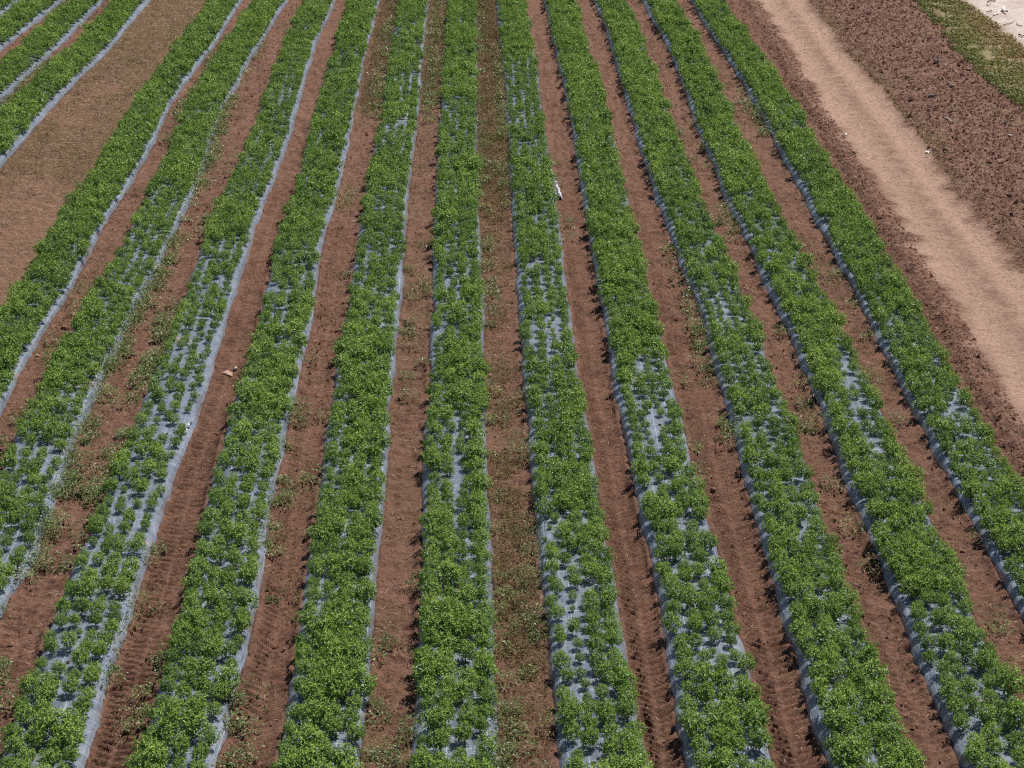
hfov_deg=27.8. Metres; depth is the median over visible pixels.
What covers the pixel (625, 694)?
bushy plant
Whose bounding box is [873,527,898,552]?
bushy plant
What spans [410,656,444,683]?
bushy plant
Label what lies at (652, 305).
bushy plant
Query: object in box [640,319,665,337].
bushy plant
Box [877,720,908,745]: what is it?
bushy plant
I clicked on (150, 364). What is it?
green weeds
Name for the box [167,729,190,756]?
bushy plant
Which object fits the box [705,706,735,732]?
bushy plant
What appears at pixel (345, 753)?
bushy plant
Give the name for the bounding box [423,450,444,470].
bushy plant
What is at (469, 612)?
bushy plant
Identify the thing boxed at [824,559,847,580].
bushy plant
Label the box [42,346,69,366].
bushy plant
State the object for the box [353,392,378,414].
bushy plant
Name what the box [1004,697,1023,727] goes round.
bushy plant
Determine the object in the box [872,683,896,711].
bushy plant
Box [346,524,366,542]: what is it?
bushy plant
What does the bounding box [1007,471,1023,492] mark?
bushy plant
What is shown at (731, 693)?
bushy plant
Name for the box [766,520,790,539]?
bushy plant
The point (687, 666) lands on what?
bushy plant
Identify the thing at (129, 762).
bushy plant
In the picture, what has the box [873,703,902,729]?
bushy plant
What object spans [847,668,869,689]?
bushy plant
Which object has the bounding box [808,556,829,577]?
bushy plant
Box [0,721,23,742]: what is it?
bushy plant
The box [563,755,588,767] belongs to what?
bushy plant
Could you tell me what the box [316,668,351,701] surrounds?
bushy plant
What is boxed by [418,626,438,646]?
bushy plant
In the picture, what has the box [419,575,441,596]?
bushy plant
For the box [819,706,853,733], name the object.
bushy plant
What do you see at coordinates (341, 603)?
bushy plant
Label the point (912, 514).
bushy plant
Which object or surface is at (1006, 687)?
bushy plant
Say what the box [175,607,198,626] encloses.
bushy plant
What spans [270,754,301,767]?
bushy plant
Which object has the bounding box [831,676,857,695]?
bushy plant
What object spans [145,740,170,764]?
bushy plant
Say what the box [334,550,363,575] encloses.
bushy plant
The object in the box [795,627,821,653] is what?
bushy plant
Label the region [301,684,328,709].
bushy plant
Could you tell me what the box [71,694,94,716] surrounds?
bushy plant
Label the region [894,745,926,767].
bushy plant
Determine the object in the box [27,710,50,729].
bushy plant
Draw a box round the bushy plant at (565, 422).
[554,415,575,435]
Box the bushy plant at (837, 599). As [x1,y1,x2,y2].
[819,591,845,610]
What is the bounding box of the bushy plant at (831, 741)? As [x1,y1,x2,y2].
[823,730,849,754]
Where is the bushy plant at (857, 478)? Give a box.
[849,469,874,492]
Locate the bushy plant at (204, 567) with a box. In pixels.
[186,554,210,580]
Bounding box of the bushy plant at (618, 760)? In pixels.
[603,753,626,767]
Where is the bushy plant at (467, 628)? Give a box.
[445,611,476,638]
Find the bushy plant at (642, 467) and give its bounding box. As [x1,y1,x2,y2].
[629,456,652,474]
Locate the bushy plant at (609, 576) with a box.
[596,565,615,587]
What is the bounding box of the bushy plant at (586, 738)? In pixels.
[579,725,600,748]
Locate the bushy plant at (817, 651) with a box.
[805,645,826,664]
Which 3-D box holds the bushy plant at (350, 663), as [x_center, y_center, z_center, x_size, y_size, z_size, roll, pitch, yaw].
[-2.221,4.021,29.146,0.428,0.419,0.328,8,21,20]
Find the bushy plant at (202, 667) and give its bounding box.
[187,655,215,679]
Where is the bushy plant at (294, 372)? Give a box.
[278,362,299,380]
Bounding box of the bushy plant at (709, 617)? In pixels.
[700,605,722,628]
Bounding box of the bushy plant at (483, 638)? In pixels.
[473,630,495,650]
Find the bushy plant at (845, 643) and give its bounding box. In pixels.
[831,631,854,653]
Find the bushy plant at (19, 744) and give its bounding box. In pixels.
[2,732,24,755]
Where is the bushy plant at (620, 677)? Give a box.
[605,663,637,692]
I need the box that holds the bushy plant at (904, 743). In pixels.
[891,734,917,752]
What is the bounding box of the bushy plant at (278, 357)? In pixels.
[270,349,288,369]
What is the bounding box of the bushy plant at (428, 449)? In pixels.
[420,443,442,463]
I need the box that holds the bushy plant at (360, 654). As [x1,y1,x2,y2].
[342,637,369,664]
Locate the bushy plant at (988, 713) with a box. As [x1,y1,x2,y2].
[973,700,996,724]
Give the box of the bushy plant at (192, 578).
[180,570,204,590]
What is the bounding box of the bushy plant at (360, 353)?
[346,343,371,362]
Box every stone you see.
[61,325,68,329]
[222,370,233,376]
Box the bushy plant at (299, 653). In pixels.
[294,640,314,662]
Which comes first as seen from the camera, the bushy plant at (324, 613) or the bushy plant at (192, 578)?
the bushy plant at (324, 613)
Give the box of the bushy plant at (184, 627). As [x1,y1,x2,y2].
[169,614,192,639]
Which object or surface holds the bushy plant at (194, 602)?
on the mulch sheet at (240, 658)
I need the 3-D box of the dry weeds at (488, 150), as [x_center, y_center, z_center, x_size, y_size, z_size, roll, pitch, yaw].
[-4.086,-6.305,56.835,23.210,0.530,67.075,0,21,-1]
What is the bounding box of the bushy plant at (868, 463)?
[858,455,879,474]
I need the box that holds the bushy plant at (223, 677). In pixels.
[210,663,240,692]
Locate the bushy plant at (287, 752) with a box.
[277,742,304,765]
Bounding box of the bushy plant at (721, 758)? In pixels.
[706,743,738,767]
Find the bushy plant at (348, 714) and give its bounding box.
[338,705,362,725]
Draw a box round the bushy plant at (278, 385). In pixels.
[271,374,292,397]
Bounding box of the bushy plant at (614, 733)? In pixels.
[600,721,624,742]
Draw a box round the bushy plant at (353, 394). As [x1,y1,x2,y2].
[342,380,365,399]
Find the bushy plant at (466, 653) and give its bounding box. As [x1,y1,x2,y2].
[455,635,476,661]
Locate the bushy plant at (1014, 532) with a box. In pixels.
[1000,520,1023,544]
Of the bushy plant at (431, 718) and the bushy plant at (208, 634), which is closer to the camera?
the bushy plant at (431, 718)
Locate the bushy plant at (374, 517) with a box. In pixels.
[358,508,384,529]
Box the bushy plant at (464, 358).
[451,352,476,368]
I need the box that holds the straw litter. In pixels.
[0,0,1023,765]
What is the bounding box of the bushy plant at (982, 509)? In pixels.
[972,499,994,520]
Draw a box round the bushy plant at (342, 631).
[334,627,355,644]
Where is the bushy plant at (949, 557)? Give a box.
[932,544,960,567]
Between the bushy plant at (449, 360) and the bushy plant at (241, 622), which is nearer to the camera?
the bushy plant at (241, 622)
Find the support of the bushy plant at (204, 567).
on the mulch sheet at (240, 658)
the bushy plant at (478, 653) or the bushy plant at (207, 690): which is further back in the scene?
the bushy plant at (478, 653)
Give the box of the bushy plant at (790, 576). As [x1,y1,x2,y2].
[776,564,801,589]
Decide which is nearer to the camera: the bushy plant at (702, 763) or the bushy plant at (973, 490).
the bushy plant at (702, 763)
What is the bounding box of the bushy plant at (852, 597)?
[838,582,860,607]
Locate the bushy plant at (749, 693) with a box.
[733,677,762,703]
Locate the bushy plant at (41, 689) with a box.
[33,681,58,703]
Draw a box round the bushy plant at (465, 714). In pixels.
[456,705,477,725]
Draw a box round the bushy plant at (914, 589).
[898,573,930,598]
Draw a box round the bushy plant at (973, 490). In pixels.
[956,478,983,501]
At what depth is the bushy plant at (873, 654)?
29.44 m
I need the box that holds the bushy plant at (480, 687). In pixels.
[473,674,497,699]
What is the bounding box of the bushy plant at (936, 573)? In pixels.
[924,569,947,588]
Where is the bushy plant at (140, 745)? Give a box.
[129,732,158,755]
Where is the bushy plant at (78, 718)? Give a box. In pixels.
[64,707,86,733]
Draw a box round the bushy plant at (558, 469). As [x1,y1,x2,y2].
[543,460,569,480]
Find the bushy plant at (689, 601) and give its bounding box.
[682,587,702,608]
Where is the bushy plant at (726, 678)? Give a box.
[713,666,734,690]
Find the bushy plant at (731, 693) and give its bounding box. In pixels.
[716,682,740,708]
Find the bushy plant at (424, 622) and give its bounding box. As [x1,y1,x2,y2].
[417,612,443,631]
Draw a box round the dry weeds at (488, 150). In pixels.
[0,0,1021,767]
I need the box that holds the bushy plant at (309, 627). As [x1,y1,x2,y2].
[304,615,323,639]
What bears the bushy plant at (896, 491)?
on the mulch sheet at (929, 672)
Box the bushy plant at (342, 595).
[336,588,354,606]
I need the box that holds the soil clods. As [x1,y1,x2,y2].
[0,0,1023,765]
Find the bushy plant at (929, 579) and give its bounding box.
[911,567,935,591]
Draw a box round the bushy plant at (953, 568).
[942,557,967,580]
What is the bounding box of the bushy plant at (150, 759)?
[132,740,170,767]
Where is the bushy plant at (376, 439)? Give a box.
[365,427,392,450]
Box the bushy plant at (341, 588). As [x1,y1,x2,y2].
[336,579,356,599]
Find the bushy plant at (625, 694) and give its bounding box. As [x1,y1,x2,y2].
[616,679,639,705]
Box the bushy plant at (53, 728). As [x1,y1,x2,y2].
[37,706,75,737]
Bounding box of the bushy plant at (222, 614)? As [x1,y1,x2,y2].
[210,602,232,624]
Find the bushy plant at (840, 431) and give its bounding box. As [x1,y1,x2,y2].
[829,417,857,439]
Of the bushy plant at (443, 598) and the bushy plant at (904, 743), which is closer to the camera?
the bushy plant at (904, 743)
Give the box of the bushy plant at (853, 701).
[833,684,862,710]
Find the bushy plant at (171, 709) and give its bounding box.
[152,697,186,728]
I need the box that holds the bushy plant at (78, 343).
[64,334,89,351]
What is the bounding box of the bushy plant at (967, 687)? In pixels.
[957,674,979,695]
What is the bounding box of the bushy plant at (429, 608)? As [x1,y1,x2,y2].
[417,597,442,620]
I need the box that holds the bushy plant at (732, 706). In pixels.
[715,696,741,718]
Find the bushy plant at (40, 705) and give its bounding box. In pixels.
[31,695,53,717]
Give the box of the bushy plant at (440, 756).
[427,750,451,767]
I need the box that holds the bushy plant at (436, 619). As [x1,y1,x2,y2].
[427,611,456,635]
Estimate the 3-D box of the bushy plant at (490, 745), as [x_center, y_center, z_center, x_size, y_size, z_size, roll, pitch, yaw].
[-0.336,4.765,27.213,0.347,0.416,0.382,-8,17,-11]
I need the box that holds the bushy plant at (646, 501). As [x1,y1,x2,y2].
[638,493,659,512]
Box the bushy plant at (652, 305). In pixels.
[637,297,658,313]
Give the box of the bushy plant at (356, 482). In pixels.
[343,467,369,490]
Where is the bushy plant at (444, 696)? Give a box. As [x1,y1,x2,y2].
[433,686,457,706]
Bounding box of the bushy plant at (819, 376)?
[809,369,835,388]
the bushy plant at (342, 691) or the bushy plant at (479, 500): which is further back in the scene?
the bushy plant at (479, 500)
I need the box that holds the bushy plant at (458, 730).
[453,720,473,743]
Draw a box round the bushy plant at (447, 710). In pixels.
[435,698,455,725]
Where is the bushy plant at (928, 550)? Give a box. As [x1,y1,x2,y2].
[913,541,932,560]
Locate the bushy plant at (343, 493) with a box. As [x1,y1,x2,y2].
[330,489,353,507]
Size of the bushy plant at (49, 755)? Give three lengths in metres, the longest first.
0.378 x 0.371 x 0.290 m
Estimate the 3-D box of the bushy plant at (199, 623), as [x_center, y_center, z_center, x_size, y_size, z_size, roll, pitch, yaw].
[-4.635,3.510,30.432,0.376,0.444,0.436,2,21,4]
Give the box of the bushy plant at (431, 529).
[421,520,442,541]
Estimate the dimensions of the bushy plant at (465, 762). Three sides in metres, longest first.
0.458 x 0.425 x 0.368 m
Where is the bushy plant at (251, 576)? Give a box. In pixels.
[236,563,258,583]
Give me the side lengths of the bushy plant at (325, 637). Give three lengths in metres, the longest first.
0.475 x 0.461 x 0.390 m
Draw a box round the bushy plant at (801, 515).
[789,502,807,523]
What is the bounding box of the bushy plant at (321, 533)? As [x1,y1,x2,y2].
[307,522,335,543]
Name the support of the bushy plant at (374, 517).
on the mulch sheet at (297, 698)
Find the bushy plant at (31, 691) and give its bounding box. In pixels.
[17,671,39,695]
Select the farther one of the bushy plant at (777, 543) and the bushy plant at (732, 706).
the bushy plant at (777, 543)
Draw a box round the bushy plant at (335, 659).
[325,654,348,670]
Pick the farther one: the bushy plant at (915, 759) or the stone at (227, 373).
the stone at (227, 373)
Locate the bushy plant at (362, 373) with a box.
[355,363,375,381]
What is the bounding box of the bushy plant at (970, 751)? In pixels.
[962,738,987,764]
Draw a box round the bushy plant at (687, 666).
[672,656,695,681]
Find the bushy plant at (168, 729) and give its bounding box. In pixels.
[150,715,174,742]
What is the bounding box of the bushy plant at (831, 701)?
[817,685,848,718]
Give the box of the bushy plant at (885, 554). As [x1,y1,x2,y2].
[879,539,910,562]
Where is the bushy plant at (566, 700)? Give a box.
[556,692,582,716]
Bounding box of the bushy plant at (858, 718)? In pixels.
[840,705,863,727]
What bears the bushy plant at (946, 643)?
on the mulch sheet at (929, 672)
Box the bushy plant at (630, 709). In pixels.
[615,697,639,719]
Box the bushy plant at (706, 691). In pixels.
[696,680,716,704]
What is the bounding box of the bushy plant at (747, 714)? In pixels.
[736,695,772,732]
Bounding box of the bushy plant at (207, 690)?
[191,672,213,696]
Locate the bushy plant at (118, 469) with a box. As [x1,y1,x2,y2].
[107,457,129,478]
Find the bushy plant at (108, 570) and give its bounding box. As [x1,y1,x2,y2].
[99,559,119,578]
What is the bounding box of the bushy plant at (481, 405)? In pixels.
[464,394,489,412]
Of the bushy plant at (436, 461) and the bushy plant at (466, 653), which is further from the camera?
the bushy plant at (436, 461)
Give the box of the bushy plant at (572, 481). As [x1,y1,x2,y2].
[562,477,589,498]
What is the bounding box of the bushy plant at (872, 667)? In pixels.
[857,657,889,682]
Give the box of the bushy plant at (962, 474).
[954,461,977,481]
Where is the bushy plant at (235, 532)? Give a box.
[223,521,251,544]
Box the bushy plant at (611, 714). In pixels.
[596,702,616,725]
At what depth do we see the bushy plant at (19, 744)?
27.19 m
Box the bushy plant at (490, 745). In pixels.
[473,732,497,756]
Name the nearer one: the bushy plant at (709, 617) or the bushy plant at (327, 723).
the bushy plant at (327, 723)
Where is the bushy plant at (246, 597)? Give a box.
[228,585,258,609]
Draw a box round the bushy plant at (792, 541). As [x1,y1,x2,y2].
[780,531,799,553]
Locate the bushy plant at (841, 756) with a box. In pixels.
[829,733,867,767]
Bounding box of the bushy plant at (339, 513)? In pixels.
[322,507,348,524]
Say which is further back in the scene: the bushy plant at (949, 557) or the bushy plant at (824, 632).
the bushy plant at (949, 557)
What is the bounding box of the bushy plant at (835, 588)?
[826,570,847,593]
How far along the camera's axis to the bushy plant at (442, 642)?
29.75 m
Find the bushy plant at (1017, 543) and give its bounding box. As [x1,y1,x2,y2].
[1010,533,1023,555]
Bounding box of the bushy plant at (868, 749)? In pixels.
[851,734,873,761]
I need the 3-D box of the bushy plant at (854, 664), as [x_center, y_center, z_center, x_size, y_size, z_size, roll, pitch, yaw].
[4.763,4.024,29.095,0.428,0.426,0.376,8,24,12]
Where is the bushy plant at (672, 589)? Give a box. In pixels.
[664,582,687,602]
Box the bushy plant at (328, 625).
[315,613,339,641]
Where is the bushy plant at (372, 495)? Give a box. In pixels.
[359,485,386,506]
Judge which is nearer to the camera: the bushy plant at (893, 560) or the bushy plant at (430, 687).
the bushy plant at (430, 687)
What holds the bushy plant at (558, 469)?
on the mulch sheet at (594, 754)
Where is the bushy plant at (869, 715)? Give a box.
[861,701,884,725]
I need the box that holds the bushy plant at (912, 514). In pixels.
[899,501,926,528]
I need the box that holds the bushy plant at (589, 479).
[575,471,600,491]
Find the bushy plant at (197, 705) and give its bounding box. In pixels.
[181,698,208,717]
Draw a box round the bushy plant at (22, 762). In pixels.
[7,755,33,767]
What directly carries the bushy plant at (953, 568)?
on the mulch sheet at (929, 672)
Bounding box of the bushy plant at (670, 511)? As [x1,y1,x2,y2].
[653,498,684,521]
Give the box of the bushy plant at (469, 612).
[449,602,480,629]
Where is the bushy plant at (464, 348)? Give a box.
[448,345,473,366]
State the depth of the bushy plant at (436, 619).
30.23 m
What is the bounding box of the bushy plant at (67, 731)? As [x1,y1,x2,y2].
[53,715,86,749]
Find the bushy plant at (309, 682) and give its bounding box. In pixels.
[299,669,328,698]
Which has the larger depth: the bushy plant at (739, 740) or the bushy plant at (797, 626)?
the bushy plant at (797, 626)
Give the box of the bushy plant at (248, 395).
[240,383,263,404]
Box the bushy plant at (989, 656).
[972,646,1000,670]
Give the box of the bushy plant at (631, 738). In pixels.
[616,727,644,750]
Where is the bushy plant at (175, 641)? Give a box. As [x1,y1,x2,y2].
[166,629,190,651]
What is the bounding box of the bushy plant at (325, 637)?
[310,626,339,653]
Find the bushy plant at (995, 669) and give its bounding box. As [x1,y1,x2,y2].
[985,659,1009,681]
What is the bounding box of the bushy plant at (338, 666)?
[323,660,353,690]
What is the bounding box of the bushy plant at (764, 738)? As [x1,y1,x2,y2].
[744,724,773,752]
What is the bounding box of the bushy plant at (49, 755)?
[35,747,63,767]
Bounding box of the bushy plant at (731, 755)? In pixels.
[713,744,734,765]
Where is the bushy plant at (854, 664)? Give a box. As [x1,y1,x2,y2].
[836,655,865,680]
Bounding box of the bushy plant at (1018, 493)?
[1014,481,1023,499]
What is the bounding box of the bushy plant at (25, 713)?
[12,702,35,725]
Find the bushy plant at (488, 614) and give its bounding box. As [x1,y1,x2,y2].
[473,606,499,624]
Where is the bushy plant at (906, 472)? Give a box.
[894,462,927,484]
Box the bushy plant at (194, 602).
[181,592,202,612]
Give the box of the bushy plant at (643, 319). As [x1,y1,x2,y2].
[631,315,655,332]
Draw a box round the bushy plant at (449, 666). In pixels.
[435,653,457,679]
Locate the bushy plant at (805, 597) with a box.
[800,589,820,608]
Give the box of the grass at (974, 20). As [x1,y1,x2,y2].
[4,0,1023,751]
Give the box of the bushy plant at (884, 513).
[878,500,902,522]
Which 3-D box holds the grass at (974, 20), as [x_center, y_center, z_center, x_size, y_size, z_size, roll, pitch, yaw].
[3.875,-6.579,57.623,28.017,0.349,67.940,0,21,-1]
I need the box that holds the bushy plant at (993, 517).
[979,507,1005,531]
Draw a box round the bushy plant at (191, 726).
[174,708,209,737]
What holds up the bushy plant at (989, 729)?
on the mulch sheet at (929, 672)
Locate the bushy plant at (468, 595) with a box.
[454,582,477,606]
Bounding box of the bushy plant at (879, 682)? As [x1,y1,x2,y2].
[865,675,888,692]
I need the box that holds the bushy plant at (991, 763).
[975,752,1008,767]
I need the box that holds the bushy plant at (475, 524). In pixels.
[470,512,490,532]
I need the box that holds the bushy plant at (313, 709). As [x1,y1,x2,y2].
[298,698,326,725]
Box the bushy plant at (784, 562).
[771,554,799,576]
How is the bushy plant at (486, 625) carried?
on the mulch sheet at (455, 479)
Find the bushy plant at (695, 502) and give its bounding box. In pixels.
[686,489,709,512]
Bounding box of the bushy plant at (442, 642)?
[430,629,458,653]
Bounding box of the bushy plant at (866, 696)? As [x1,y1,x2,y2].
[856,680,883,707]
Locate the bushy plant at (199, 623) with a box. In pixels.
[186,608,209,632]
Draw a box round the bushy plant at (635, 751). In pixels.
[623,740,649,762]
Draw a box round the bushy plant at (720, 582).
[710,576,734,596]
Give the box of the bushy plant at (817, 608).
[803,596,828,617]
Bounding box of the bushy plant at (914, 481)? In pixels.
[904,475,926,492]
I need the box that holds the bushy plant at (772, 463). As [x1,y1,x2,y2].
[763,451,785,470]
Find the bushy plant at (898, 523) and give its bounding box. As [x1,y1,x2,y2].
[885,512,908,533]
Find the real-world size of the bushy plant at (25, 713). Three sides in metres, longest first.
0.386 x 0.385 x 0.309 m
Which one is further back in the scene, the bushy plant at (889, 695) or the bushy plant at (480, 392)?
the bushy plant at (480, 392)
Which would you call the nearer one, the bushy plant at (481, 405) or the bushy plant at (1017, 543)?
the bushy plant at (1017, 543)
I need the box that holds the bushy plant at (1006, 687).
[994,662,1023,697]
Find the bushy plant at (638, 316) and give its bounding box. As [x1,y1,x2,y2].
[631,308,652,326]
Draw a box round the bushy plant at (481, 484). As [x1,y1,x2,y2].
[465,472,492,491]
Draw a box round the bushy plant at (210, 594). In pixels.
[198,586,225,608]
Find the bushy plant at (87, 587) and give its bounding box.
[71,574,100,598]
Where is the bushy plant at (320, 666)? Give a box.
[309,659,330,681]
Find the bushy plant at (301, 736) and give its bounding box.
[293,720,329,755]
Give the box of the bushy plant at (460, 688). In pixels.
[447,678,476,702]
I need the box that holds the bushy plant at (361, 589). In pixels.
[354,577,377,604]
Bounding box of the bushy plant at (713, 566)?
[704,555,729,575]
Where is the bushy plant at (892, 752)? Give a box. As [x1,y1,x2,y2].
[876,742,909,767]
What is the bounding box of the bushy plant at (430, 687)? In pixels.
[414,677,436,699]
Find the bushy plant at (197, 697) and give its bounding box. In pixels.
[184,690,207,710]
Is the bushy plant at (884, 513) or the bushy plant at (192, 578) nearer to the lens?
the bushy plant at (192, 578)
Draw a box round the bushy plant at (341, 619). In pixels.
[325,607,356,637]
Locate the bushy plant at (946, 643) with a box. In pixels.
[931,630,956,652]
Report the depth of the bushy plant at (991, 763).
26.64 m
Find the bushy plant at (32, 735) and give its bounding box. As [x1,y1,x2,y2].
[22,723,45,748]
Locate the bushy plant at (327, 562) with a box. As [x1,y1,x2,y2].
[322,548,340,570]
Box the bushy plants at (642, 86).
[0,0,1023,767]
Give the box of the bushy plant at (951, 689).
[938,680,965,701]
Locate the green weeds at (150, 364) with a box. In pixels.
[0,0,1023,767]
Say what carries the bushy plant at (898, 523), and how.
on the mulch sheet at (929, 672)
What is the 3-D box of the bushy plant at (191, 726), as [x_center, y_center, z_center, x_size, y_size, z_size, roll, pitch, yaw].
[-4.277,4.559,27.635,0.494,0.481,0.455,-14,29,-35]
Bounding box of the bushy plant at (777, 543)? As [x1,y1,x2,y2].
[765,533,784,552]
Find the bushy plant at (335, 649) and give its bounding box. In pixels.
[321,636,352,664]
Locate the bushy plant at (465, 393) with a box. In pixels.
[450,382,474,404]
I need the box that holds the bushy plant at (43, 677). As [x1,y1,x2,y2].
[37,670,61,693]
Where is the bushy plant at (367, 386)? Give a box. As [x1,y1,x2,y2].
[352,374,379,394]
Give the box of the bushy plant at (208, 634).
[201,624,223,650]
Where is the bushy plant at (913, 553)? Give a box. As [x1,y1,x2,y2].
[901,538,929,566]
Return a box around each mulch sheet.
[0,0,17,16]
[0,0,64,51]
[0,0,103,102]
[0,0,149,168]
[0,0,242,416]
[0,0,288,617]
[0,0,335,767]
[132,0,379,767]
[278,0,428,767]
[411,1,498,767]
[495,3,647,767]
[543,0,771,767]
[593,0,910,767]
[641,0,1023,767]
[690,0,1023,623]
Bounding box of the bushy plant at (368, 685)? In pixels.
[346,664,377,698]
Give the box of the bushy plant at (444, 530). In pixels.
[435,524,457,543]
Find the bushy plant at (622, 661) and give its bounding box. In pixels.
[608,654,628,678]
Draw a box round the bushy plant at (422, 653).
[415,644,445,673]
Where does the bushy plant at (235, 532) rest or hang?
on the mulch sheet at (240, 658)
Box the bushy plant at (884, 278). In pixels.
[876,270,898,288]
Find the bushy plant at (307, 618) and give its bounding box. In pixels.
[294,606,320,626]
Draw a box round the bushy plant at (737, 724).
[720,712,745,740]
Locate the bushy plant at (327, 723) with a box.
[321,710,343,737]
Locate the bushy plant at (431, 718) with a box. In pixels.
[416,706,448,731]
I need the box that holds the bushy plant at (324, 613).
[319,606,337,624]
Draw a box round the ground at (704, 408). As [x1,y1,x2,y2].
[0,0,1023,767]
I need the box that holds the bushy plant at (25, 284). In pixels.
[13,279,37,296]
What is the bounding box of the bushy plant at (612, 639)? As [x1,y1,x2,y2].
[602,626,624,647]
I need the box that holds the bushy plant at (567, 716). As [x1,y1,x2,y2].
[557,701,587,725]
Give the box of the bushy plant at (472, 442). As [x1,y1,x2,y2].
[461,439,486,457]
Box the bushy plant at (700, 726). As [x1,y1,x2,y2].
[681,710,709,738]
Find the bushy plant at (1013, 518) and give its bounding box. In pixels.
[998,509,1019,531]
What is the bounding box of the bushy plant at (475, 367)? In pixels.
[470,358,491,378]
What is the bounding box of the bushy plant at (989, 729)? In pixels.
[980,719,1002,742]
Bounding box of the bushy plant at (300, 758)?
[292,744,324,767]
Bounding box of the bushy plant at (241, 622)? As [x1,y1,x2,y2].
[226,611,251,633]
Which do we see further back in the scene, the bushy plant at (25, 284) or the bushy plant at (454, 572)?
the bushy plant at (25, 284)
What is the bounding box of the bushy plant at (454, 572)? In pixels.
[433,556,462,585]
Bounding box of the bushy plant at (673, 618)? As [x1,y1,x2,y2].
[661,611,682,633]
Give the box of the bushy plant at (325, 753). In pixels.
[314,743,339,764]
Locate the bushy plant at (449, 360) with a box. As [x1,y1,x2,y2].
[439,352,461,369]
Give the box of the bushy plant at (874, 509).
[864,499,883,520]
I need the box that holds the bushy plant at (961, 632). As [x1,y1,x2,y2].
[953,620,977,645]
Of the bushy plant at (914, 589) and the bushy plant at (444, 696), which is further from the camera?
the bushy plant at (914, 589)
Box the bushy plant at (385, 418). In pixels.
[369,404,390,426]
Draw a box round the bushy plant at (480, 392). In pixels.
[465,387,491,408]
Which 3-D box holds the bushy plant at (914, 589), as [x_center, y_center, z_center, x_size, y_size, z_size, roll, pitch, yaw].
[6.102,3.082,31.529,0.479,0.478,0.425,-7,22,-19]
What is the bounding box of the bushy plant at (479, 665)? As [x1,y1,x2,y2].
[471,652,499,680]
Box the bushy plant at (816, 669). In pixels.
[807,658,834,682]
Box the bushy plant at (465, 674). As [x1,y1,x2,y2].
[452,664,479,689]
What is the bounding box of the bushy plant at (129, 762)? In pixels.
[122,751,144,767]
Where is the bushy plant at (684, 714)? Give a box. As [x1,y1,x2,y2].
[676,705,699,730]
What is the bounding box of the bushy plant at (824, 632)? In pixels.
[811,615,841,645]
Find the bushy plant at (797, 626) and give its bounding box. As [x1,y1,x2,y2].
[787,614,813,638]
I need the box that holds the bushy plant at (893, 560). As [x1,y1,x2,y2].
[886,551,910,572]
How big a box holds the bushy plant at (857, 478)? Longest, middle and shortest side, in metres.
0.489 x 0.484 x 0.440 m
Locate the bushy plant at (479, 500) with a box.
[463,488,488,511]
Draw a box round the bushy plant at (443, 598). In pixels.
[435,594,459,613]
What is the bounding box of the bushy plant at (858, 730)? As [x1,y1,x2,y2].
[845,721,874,746]
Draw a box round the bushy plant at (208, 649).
[197,635,225,661]
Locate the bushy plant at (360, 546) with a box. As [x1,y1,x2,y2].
[352,537,376,557]
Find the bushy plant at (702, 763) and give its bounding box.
[692,747,717,767]
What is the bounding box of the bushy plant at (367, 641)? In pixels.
[351,630,373,653]
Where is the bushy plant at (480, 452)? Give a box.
[465,445,486,461]
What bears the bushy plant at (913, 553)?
on the mulch sheet at (929, 672)
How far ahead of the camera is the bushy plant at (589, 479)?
35.06 m
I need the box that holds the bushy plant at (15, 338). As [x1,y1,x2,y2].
[1,332,27,351]
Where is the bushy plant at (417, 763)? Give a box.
[409,748,437,767]
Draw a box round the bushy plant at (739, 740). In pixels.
[722,728,746,757]
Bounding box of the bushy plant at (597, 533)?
[588,521,610,543]
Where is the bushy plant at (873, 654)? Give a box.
[858,643,879,664]
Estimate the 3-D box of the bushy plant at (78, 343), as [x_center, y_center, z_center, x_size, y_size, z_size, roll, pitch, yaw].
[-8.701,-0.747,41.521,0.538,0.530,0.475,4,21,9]
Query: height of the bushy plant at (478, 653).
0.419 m
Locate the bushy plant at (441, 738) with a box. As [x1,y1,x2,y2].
[425,728,451,750]
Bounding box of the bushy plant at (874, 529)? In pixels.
[870,518,891,540]
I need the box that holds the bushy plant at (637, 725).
[621,718,646,739]
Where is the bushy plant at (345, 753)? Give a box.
[329,741,358,767]
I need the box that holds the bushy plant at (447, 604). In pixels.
[432,596,461,623]
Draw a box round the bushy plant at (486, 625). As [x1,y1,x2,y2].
[470,614,492,636]
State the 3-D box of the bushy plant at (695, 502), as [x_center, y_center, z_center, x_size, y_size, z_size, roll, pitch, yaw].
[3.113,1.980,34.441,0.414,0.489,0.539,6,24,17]
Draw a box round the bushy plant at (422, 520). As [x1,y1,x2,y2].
[417,510,443,527]
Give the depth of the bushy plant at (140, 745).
27.14 m
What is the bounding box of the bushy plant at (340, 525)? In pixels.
[321,513,350,537]
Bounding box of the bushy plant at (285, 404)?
[272,394,294,414]
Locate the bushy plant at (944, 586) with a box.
[928,575,953,594]
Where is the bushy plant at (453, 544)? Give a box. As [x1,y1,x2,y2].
[440,530,462,553]
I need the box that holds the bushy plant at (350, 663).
[341,655,368,678]
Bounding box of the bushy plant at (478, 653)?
[472,646,494,664]
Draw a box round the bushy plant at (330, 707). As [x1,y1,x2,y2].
[319,697,342,721]
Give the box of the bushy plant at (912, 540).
[898,533,921,554]
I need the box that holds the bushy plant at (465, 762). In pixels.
[449,752,478,767]
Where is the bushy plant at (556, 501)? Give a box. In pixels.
[551,490,570,511]
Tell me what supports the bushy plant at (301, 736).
on the mulch sheet at (297, 698)
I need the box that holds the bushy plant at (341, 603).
[326,595,360,624]
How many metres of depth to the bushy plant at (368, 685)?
28.61 m
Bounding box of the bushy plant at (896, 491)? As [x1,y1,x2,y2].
[883,476,911,499]
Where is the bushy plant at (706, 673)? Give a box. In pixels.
[691,660,723,686]

